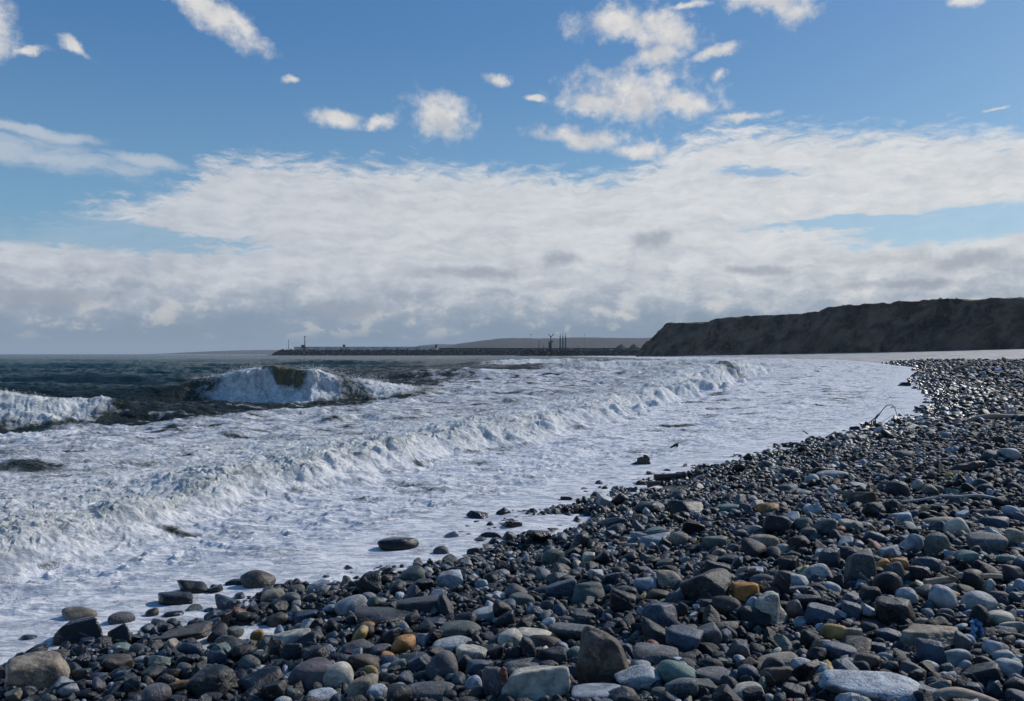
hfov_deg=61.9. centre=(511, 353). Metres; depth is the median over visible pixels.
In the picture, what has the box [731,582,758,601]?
rock
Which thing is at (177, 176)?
sky
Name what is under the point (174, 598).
rock
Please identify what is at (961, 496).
long twig
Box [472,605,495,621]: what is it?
cobble
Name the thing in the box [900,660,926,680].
rock
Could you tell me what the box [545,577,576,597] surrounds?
rock
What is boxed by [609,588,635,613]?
rock
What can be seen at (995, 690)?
rock
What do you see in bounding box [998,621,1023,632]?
cobble
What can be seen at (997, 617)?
cobble
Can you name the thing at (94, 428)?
sea
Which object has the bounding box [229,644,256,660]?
cobble
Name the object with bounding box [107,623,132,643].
rock
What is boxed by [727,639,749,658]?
rock
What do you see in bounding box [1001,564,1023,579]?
rock
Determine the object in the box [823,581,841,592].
cobble
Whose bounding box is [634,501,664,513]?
rock
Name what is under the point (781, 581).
rock
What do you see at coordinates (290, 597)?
cobble
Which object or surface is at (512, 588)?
cobble
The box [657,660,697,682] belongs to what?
cobble
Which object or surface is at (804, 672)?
rock
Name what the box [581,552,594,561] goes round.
rock
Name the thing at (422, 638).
rock
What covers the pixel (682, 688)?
cobble
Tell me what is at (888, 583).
cobble
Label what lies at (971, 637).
cobble
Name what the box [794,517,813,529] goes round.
cobble
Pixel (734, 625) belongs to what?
cobble
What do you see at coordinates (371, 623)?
cobble
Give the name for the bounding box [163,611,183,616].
cobble
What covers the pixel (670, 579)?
rock
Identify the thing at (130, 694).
flat stone
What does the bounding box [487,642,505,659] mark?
rock
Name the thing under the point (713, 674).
rock
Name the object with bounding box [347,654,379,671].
cobble
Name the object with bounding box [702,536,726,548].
cobble
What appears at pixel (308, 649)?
rock
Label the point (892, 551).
flat stone
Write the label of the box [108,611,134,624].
cobble
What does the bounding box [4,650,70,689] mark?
boulder
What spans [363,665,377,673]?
cobble
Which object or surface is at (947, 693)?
rock
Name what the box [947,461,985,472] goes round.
driftwood log
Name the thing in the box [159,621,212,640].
boulder
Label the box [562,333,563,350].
light tower
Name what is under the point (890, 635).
flat stone
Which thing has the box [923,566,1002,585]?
driftwood log
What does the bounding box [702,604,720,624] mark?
rock
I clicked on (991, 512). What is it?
cobble
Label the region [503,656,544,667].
boulder
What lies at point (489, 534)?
flat stone
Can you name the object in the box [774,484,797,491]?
cobble
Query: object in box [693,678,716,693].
rock
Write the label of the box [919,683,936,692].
rock
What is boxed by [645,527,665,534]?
cobble
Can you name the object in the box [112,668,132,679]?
rock
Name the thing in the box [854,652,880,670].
rock
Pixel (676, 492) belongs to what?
cobble
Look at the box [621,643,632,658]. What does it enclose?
flat stone
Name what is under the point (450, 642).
cobble
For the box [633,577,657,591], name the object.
cobble
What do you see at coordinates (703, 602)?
rock
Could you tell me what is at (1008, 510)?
cobble
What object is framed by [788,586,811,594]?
rock
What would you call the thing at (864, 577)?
twig
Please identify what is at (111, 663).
rock
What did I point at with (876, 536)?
cobble
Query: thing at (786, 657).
boulder
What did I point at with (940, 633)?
boulder
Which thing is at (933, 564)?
cobble
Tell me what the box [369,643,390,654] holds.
cobble
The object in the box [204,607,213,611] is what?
cobble
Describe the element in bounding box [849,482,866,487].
rock
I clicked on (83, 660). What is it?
rock
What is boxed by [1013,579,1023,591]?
cobble
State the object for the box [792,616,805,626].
rock
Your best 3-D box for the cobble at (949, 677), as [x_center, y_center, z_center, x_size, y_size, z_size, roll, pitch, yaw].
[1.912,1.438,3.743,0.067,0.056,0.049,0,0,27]
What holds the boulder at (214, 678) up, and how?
on the beach
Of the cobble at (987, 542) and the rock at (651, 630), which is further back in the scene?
the cobble at (987, 542)
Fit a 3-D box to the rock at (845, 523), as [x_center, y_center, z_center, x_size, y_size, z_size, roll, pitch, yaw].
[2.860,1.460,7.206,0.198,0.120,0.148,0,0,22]
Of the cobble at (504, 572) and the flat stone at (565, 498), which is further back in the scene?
the flat stone at (565, 498)
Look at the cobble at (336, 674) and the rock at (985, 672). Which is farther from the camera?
the cobble at (336, 674)
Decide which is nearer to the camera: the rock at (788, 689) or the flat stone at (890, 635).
the rock at (788, 689)
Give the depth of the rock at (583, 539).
7.72 m
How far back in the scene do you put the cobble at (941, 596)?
4.87 m
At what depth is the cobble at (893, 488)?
9.06 m
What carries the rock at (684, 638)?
on the beach
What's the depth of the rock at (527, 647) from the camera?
4.58 m
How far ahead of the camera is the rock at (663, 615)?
4.79 m
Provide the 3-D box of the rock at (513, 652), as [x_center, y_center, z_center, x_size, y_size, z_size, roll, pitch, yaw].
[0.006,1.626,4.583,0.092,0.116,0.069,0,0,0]
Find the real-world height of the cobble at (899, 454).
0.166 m
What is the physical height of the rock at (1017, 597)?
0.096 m
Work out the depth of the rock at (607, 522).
8.76 m
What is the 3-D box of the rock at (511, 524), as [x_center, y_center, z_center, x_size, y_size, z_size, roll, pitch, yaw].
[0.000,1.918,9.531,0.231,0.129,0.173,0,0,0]
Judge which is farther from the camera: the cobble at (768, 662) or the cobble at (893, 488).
the cobble at (893, 488)
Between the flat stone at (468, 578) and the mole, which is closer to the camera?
the flat stone at (468, 578)
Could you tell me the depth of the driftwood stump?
14.94 m
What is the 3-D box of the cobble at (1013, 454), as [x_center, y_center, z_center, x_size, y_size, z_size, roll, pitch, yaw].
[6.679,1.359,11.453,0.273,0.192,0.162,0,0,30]
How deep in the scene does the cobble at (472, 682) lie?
4.16 m
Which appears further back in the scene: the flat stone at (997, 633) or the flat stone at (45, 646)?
the flat stone at (45, 646)
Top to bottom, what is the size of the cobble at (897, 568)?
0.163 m
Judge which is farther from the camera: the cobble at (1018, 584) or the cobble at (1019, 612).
the cobble at (1018, 584)
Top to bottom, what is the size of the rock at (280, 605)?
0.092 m
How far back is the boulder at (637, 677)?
3.95 m
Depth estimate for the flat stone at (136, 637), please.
5.58 m
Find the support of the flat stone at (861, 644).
on the beach
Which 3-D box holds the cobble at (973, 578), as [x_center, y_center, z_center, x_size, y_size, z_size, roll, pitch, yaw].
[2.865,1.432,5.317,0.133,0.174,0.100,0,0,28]
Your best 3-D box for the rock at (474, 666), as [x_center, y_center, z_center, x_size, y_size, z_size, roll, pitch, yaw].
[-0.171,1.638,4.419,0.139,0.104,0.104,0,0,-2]
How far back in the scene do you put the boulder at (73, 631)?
5.72 m
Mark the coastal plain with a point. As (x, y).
(569, 347)
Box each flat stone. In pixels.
[25,643,48,652]
[127,692,141,697]
[130,634,141,643]
[225,578,241,585]
[422,616,445,627]
[463,575,480,582]
[466,511,488,518]
[481,532,500,536]
[560,496,572,499]
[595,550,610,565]
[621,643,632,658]
[639,532,669,548]
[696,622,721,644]
[735,567,756,576]
[737,605,771,628]
[804,602,841,623]
[837,545,862,559]
[841,600,861,618]
[841,635,871,652]
[871,641,886,653]
[874,628,901,642]
[878,545,900,558]
[897,382,910,385]
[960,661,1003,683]
[983,627,1011,637]
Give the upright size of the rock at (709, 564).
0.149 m
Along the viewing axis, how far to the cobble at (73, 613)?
6.20 m
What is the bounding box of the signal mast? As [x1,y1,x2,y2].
[548,334,553,351]
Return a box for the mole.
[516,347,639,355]
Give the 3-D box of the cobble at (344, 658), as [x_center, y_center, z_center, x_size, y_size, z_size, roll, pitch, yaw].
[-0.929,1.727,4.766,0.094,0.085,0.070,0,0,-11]
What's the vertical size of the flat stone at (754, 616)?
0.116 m
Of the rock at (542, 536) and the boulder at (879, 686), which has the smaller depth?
the boulder at (879, 686)
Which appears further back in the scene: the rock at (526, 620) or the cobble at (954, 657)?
the rock at (526, 620)
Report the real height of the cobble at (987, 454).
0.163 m
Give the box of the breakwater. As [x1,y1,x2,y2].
[269,347,640,354]
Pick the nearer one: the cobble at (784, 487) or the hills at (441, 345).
the cobble at (784, 487)
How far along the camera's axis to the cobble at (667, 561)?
6.70 m
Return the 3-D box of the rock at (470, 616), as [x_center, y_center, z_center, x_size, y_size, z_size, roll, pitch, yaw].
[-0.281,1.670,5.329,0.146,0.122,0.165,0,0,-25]
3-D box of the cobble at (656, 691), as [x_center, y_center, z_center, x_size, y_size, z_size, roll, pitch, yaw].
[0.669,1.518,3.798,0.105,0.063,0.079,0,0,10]
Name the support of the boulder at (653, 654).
on the beach
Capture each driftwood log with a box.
[653,471,686,480]
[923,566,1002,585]
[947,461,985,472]
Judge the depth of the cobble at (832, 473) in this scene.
11.13 m
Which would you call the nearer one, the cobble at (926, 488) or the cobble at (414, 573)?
the cobble at (414, 573)
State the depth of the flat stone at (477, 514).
10.07 m
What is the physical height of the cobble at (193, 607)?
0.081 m
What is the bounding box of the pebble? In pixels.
[499,667,507,693]
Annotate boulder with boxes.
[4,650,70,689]
[52,617,102,645]
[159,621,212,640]
[185,664,237,697]
[288,657,331,691]
[354,607,410,626]
[396,595,438,612]
[409,681,454,700]
[502,665,570,700]
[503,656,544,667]
[548,622,593,639]
[571,683,620,700]
[576,626,628,684]
[614,664,661,690]
[632,642,678,665]
[679,568,731,602]
[756,651,797,667]
[818,669,919,700]
[899,623,957,647]
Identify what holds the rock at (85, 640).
on the beach
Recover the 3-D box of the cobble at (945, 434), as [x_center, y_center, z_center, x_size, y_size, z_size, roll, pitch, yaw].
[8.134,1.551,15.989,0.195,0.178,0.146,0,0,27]
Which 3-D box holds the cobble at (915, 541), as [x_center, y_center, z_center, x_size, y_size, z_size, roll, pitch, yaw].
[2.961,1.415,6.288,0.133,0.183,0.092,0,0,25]
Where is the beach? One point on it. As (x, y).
(926, 355)
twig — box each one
[859,572,870,583]
[900,494,993,502]
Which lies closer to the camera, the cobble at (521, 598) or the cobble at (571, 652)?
the cobble at (571, 652)
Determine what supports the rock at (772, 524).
on the beach
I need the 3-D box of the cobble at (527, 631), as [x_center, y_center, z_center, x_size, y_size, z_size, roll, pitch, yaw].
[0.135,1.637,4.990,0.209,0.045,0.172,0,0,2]
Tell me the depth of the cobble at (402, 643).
5.01 m
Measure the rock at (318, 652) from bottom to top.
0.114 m
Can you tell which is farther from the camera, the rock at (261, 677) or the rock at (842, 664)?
the rock at (261, 677)
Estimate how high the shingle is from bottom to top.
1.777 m
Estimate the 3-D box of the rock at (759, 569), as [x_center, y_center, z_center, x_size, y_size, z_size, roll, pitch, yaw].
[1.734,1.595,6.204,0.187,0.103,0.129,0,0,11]
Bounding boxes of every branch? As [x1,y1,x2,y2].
[863,404,897,427]
[953,361,977,369]
[967,413,1012,421]
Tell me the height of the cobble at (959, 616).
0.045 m
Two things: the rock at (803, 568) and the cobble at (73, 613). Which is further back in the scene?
the cobble at (73, 613)
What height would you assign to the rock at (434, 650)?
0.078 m
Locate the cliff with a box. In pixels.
[636,297,1023,356]
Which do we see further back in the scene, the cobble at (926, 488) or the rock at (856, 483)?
the rock at (856, 483)
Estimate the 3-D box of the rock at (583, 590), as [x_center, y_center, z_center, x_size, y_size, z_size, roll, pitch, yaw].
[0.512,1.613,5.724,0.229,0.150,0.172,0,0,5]
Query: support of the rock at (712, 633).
on the beach
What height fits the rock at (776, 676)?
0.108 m
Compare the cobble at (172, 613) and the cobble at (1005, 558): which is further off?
the cobble at (172, 613)
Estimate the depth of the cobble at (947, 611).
4.70 m
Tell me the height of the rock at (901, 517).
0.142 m
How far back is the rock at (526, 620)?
5.16 m
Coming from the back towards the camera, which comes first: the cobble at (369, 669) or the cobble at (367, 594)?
the cobble at (367, 594)
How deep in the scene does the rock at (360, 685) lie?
4.19 m
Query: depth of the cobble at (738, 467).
13.21 m
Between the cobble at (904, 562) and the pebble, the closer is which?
the pebble
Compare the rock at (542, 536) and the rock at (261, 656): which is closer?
the rock at (261, 656)
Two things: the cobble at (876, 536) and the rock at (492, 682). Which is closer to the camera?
the rock at (492, 682)
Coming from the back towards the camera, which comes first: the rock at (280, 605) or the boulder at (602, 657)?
the rock at (280, 605)
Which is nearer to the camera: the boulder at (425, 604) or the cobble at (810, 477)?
the boulder at (425, 604)
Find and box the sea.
[0,354,934,664]
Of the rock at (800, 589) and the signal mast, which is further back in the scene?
the signal mast
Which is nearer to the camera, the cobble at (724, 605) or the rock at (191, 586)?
the cobble at (724, 605)
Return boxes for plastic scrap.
[968,618,984,640]
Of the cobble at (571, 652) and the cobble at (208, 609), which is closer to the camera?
the cobble at (571, 652)
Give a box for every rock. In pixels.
[70,652,90,667]
[77,637,94,644]
[102,654,134,673]
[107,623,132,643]
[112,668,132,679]
[122,676,140,694]
[158,592,192,604]
[175,654,197,665]
[177,580,207,592]
[206,650,227,664]
[207,584,222,592]
[214,609,231,628]
[238,665,283,691]
[250,651,268,663]
[260,588,284,602]
[261,679,288,700]
[270,599,287,612]
[272,628,310,643]
[279,643,302,661]
[292,609,317,624]
[294,631,316,648]
[300,645,330,659]
[303,647,328,659]
[305,687,337,700]
[342,638,373,653]
[347,673,377,696]
[355,570,381,594]
[366,683,386,698]
[381,627,400,643]
[400,651,430,666]
[407,653,428,672]
[412,579,433,591]
[416,633,428,645]
[429,646,444,656]
[436,569,463,587]
[436,594,454,615]
[455,612,477,622]
[456,644,487,659]
[465,659,491,675]
[482,666,502,698]
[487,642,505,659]
[493,610,515,628]
[502,521,521,527]
[504,646,520,661]
[518,614,534,626]
[520,636,536,656]
[526,530,550,542]
[526,605,542,616]
[536,646,567,664]
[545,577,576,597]
[568,532,590,550]
[571,581,604,603]
[573,608,595,621]
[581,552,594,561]
[600,517,627,528]
[609,585,637,593]
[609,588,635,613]
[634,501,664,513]
[641,603,677,627]
[641,616,666,645]
[656,570,681,590]
[665,624,703,652]
[667,500,703,514]
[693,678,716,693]
[695,599,712,606]
[695,666,737,684]
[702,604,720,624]
[703,559,730,572]
[718,554,743,564]
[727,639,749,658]
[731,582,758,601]
[739,566,763,573]
[755,591,787,623]
[759,667,791,687]
[762,514,795,534]
[771,570,790,593]
[778,555,798,570]
[780,682,806,698]
[786,599,804,615]
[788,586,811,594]
[789,471,798,478]
[791,659,820,681]
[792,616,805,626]
[798,565,808,572]
[812,518,837,534]
[815,662,827,673]
[817,547,839,567]
[831,658,859,670]
[838,519,862,530]
[841,489,854,499]
[844,548,876,582]
[845,627,862,635]
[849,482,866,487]
[851,492,877,503]
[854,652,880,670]
[874,596,915,625]
[888,511,912,523]
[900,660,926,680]
[909,565,931,581]
[914,638,946,664]
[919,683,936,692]
[931,687,998,700]
[984,680,1005,699]
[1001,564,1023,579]
[1003,676,1023,690]
[1009,591,1023,603]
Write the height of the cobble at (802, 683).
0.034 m
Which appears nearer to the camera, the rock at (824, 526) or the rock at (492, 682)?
the rock at (492, 682)
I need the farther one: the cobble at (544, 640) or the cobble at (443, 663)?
the cobble at (544, 640)
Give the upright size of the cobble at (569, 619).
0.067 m
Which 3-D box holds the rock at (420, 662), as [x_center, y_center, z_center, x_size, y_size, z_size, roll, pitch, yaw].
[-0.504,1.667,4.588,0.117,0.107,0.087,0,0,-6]
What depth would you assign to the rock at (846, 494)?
8.98 m
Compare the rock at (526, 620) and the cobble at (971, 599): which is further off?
the rock at (526, 620)
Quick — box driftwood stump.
[631,455,650,464]
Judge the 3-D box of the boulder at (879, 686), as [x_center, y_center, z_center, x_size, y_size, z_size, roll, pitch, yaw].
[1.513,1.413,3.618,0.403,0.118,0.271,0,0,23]
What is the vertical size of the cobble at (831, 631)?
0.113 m
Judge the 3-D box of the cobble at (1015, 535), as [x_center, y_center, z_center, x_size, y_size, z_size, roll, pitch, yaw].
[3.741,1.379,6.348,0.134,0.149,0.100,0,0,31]
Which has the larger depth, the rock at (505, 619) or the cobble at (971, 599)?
the rock at (505, 619)
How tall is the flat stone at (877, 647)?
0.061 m
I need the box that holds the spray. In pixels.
[0,350,806,571]
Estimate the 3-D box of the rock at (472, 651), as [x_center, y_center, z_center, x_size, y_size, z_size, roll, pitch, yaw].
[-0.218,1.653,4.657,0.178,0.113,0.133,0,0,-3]
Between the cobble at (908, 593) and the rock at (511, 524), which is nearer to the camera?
the cobble at (908, 593)
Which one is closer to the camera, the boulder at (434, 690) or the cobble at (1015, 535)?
the boulder at (434, 690)
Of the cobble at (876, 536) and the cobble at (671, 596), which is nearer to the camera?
the cobble at (671, 596)
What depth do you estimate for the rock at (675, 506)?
9.27 m
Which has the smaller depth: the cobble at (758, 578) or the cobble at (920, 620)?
the cobble at (920, 620)
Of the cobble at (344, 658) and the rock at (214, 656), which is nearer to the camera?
the cobble at (344, 658)
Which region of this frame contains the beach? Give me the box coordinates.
[48,349,1023,700]
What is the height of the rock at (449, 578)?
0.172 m
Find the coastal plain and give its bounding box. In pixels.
[491,346,641,347]
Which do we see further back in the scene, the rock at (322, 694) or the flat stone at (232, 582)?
the flat stone at (232, 582)
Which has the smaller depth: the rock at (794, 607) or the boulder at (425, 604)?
the rock at (794, 607)
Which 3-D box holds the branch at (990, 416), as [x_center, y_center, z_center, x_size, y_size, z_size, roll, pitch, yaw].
[11.251,1.480,19.684,1.486,0.221,0.139,0,0,0]
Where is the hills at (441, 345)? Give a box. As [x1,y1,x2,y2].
[416,344,454,348]
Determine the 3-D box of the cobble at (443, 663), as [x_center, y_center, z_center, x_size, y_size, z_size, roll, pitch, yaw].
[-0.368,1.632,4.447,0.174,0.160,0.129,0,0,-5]
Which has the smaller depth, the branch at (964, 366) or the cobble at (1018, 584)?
the cobble at (1018, 584)
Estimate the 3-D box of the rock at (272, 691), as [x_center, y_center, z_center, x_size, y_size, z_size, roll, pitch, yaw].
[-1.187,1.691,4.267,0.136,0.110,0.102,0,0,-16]
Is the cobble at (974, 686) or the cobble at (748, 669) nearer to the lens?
the cobble at (974, 686)
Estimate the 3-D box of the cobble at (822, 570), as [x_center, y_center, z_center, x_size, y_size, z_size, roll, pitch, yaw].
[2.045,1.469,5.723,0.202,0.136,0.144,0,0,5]
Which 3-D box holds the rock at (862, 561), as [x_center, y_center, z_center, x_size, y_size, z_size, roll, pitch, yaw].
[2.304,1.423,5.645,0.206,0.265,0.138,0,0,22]
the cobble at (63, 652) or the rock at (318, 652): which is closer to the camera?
the rock at (318, 652)
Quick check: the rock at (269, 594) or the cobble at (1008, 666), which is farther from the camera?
the rock at (269, 594)
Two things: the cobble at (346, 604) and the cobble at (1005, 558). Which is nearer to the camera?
the cobble at (1005, 558)
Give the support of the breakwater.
in the sea
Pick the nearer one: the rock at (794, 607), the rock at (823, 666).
the rock at (823, 666)
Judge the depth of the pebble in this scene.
3.92 m
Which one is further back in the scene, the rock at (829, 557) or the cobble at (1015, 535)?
the cobble at (1015, 535)
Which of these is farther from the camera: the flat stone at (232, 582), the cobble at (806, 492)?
the cobble at (806, 492)
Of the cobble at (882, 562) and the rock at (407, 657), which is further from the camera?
the cobble at (882, 562)
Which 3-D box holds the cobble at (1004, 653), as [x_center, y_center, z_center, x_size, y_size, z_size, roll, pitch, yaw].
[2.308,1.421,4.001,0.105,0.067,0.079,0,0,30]
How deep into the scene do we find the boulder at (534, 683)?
3.92 m
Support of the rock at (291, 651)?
on the beach
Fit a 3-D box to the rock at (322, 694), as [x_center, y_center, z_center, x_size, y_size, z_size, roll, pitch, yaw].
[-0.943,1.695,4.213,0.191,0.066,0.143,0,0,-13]
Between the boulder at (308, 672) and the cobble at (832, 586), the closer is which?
the boulder at (308, 672)
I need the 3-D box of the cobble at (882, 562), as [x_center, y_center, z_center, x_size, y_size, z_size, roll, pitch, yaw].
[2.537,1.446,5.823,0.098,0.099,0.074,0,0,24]
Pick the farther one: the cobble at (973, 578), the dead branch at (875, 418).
the dead branch at (875, 418)
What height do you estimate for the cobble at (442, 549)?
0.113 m
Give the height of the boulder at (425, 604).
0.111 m
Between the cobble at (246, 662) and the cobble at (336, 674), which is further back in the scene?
the cobble at (246, 662)
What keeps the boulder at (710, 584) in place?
on the beach
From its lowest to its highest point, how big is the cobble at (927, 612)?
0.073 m
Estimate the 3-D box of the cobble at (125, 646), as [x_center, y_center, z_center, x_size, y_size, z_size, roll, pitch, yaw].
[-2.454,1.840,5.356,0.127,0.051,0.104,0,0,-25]
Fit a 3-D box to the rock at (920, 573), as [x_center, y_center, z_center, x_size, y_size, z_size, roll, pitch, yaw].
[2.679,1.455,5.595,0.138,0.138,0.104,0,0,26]
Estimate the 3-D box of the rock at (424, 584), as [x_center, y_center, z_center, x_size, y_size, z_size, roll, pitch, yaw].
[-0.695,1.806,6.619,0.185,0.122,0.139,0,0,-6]
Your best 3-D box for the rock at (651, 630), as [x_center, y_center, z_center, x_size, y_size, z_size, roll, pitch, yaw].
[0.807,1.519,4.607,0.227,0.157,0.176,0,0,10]
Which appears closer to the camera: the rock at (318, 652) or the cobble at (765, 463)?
the rock at (318, 652)
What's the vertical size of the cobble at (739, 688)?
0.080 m
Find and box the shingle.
[0,357,1023,700]
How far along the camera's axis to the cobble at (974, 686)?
3.65 m
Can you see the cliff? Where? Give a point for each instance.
(948, 324)
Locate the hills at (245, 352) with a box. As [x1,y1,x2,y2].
[164,350,278,353]
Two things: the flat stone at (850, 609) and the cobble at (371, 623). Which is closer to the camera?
the flat stone at (850, 609)
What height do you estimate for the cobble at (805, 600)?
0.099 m
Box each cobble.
[20,634,37,639]
[51,649,69,655]
[61,606,97,620]
[74,688,96,698]
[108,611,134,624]
[110,642,130,651]
[133,655,145,663]
[145,608,158,616]
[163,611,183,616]
[186,604,202,610]
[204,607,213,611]
[207,623,228,641]
[227,626,243,637]
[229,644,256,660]
[238,654,260,669]
[240,570,275,588]
[267,612,288,626]
[279,592,300,604]
[289,584,304,593]
[323,661,353,686]
[334,594,367,615]
[338,655,350,662]
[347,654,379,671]
[362,592,375,598]
[363,621,374,627]
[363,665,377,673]
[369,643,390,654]
[377,537,418,550]
[391,634,415,652]
[400,566,425,581]
[425,650,457,679]
[432,635,472,649]
[433,545,448,553]
[439,620,480,636]
[465,675,481,694]
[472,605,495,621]
[493,599,512,617]
[496,569,509,577]
[498,628,522,646]
[505,583,527,598]
[509,592,534,604]
[518,627,551,636]
[526,566,536,575]
[529,635,561,647]
[542,548,564,565]
[561,616,575,623]
[566,646,579,658]
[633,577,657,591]
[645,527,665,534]
[646,589,668,600]
[650,687,664,697]
[655,558,673,566]
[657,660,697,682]
[664,592,684,602]
[665,677,698,700]
[669,532,688,546]
[670,489,686,497]
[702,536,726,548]
[711,596,740,616]
[716,503,738,511]
[716,621,738,629]
[732,464,744,471]
[732,681,763,700]
[737,664,758,681]
[749,534,779,547]
[750,574,773,582]
[756,503,778,512]
[759,657,784,674]
[761,460,772,467]
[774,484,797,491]
[776,544,789,551]
[789,489,810,495]
[790,657,809,668]
[791,594,821,609]
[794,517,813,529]
[798,681,813,687]
[802,563,832,578]
[804,474,818,482]
[816,470,847,477]
[819,623,845,640]
[821,641,857,659]
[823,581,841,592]
[863,531,885,542]
[872,571,902,595]
[876,558,890,568]
[883,561,905,579]
[885,481,910,496]
[891,557,908,570]
[893,450,913,457]
[895,587,918,604]
[904,534,923,553]
[912,557,940,572]
[913,617,928,623]
[921,484,938,495]
[921,517,952,524]
[923,532,949,553]
[923,608,933,617]
[928,584,957,609]
[936,608,954,622]
[940,432,951,437]
[941,674,954,686]
[943,517,969,532]
[945,649,971,667]
[954,550,978,563]
[955,614,966,618]
[957,660,971,671]
[960,569,983,590]
[961,590,997,610]
[965,634,975,643]
[966,531,1007,553]
[966,682,983,693]
[975,509,997,515]
[977,516,1009,528]
[982,449,1000,459]
[982,640,1002,655]
[988,591,1009,600]
[988,610,1014,625]
[992,649,1015,660]
[995,658,1023,676]
[996,555,1016,562]
[998,448,1020,459]
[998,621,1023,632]
[1001,505,1020,516]
[1005,529,1023,545]
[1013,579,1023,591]
[1016,609,1023,616]
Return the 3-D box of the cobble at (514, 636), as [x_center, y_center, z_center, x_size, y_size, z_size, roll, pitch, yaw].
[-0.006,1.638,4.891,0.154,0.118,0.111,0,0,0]
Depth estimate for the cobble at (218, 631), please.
5.79 m
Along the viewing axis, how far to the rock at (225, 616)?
6.03 m
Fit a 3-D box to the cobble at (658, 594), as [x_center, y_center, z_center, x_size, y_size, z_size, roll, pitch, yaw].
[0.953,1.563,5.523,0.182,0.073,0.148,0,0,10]
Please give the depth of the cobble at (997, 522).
7.16 m
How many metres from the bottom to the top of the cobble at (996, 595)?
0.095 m
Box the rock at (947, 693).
[931,687,998,700]
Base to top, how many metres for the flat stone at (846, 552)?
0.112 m
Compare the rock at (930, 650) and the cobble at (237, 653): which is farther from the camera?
the cobble at (237, 653)
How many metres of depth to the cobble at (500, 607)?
5.34 m
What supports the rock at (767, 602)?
on the beach
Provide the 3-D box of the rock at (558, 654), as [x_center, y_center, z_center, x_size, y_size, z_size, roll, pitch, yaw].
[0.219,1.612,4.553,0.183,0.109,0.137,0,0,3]
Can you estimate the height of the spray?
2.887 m
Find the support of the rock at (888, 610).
on the beach
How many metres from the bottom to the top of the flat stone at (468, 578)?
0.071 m
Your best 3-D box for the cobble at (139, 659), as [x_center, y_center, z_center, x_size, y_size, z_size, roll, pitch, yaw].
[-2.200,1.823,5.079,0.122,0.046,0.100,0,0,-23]
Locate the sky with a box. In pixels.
[0,0,1023,353]
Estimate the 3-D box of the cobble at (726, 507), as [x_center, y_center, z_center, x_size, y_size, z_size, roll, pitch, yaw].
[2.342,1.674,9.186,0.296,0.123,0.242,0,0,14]
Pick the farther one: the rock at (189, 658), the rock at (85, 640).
the rock at (85, 640)
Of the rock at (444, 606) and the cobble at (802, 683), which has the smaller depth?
the cobble at (802, 683)
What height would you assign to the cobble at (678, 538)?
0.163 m
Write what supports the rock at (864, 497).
on the beach
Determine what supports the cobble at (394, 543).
on the beach
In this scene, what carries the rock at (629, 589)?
on the beach
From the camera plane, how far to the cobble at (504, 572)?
6.63 m
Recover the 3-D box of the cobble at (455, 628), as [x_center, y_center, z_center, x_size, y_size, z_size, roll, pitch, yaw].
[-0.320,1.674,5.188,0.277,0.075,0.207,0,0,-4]
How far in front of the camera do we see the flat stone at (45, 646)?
5.57 m
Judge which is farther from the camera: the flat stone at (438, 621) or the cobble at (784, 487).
the cobble at (784, 487)
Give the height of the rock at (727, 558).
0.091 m
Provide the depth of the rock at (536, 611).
5.34 m
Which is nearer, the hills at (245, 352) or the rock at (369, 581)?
the rock at (369, 581)
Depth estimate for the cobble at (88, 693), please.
4.44 m
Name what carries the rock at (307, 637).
on the beach
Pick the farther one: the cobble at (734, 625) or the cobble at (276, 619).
the cobble at (276, 619)
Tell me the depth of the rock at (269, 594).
6.52 m
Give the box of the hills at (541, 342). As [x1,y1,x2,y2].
[446,337,650,347]
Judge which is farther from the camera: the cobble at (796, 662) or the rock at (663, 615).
the rock at (663, 615)
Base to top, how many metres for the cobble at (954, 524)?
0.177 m
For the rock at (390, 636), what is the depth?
5.13 m
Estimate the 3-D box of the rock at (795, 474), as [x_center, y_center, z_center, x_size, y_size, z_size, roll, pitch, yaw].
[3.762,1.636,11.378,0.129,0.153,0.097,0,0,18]
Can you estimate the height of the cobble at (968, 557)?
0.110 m
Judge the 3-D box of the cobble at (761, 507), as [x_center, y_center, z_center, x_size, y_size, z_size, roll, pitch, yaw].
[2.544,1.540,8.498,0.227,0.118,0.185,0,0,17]
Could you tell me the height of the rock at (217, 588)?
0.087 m
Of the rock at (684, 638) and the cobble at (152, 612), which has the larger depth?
the cobble at (152, 612)
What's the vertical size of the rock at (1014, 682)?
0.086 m
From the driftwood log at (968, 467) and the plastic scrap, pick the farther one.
the driftwood log at (968, 467)
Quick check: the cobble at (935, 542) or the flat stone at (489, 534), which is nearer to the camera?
the cobble at (935, 542)
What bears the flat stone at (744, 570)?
on the beach
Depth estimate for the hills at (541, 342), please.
3250.61 m
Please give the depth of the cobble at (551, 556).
6.99 m
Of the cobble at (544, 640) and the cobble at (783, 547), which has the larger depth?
the cobble at (783, 547)
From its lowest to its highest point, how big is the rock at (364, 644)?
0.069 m
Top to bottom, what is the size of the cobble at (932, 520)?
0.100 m
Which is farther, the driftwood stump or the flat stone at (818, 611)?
the driftwood stump
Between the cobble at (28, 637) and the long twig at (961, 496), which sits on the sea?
the cobble at (28, 637)
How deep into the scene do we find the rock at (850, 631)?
4.39 m
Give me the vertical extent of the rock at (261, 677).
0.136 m
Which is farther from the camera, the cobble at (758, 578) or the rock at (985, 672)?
the cobble at (758, 578)

